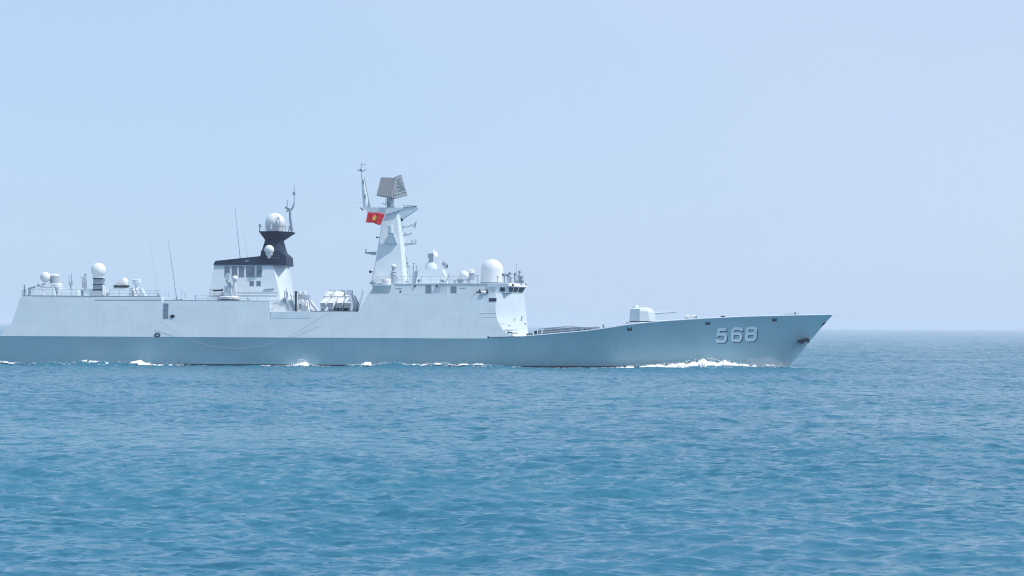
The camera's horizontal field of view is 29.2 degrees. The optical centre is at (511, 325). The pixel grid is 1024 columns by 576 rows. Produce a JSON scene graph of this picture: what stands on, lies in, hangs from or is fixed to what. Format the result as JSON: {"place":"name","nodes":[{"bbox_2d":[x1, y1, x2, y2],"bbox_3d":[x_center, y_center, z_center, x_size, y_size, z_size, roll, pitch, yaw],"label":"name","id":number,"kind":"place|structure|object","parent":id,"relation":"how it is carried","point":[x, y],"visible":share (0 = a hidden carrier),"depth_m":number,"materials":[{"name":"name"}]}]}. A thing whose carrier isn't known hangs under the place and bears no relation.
{"place":"outdoors","nodes":[
{"label":"outdoors","id":0,"kind":"place"},
{"bbox_2d":[0,323,1023,575],"bbox_3d":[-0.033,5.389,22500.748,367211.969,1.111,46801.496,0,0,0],"label":"sea","id":1,"kind":"structure","parent":0,"point":[862,453],"depth_m":77.49,"materials":[{"name":"liquid"}]},
{"bbox_2d":[81,359,182,365],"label":"foam","id":2,"kind":"object","parent":1,"relation":"on","point":[139,362],"visible":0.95,"depth_m":258.35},
{"bbox_2d":[287,358,311,365],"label":"foam","id":3,"kind":"object","parent":1,"relation":"on","point":[305,363],"visible":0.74,"depth_m":259.89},
{"bbox_2d":[349,362,391,365],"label":"foam","id":4,"kind":"object","parent":1,"relation":"on","point":[367,363],"visible":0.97,"depth_m":258.34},
{"bbox_2d":[0,361,778,368],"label":"foam","id":5,"kind":"object","parent":1,"relation":"on","point":[774,366],"visible":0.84,"depth_m":258.43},
{"bbox_2d":[0,163,832,367],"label":"warship","id":6,"kind":"object","parent":1,"relation":"on","point":[430,314],"visible":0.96,"depth_m":260.73,"materials":[{"name":"grey paint"}]},
{"bbox_2d":[159,314,327,348],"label":"rope","id":7,"kind":"object","parent":6,"relation":"hanging from","point":[248,347],"visible":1,"depth_m":259.86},
{"bbox_2d":[366,209,387,224],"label":"flag","id":8,"kind":"object","parent":6,"relation":"attached to","point":[377,218],"visible":1,"depth_m":264.20,"materials":[{"name":"red fabric"}]},
{"bbox_2d":[412,362,501,366],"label":"foam","id":9,"kind":"object","parent":1,"relation":"on","point":[448,364],"visible":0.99,"depth_m":258.52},
{"bbox_2d":[608,357,779,367],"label":"bow wave foam","id":10,"kind":"object","parent":1,"relation":"on","point":[702,362],"visible":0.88,"depth_m":263.08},
{"bbox_2d":[0,0,1023,328],"label":"sky","id":11,"kind":"structure","parent":0,"point":[860,163],"materials":[{"name":"blue"}]}
]}

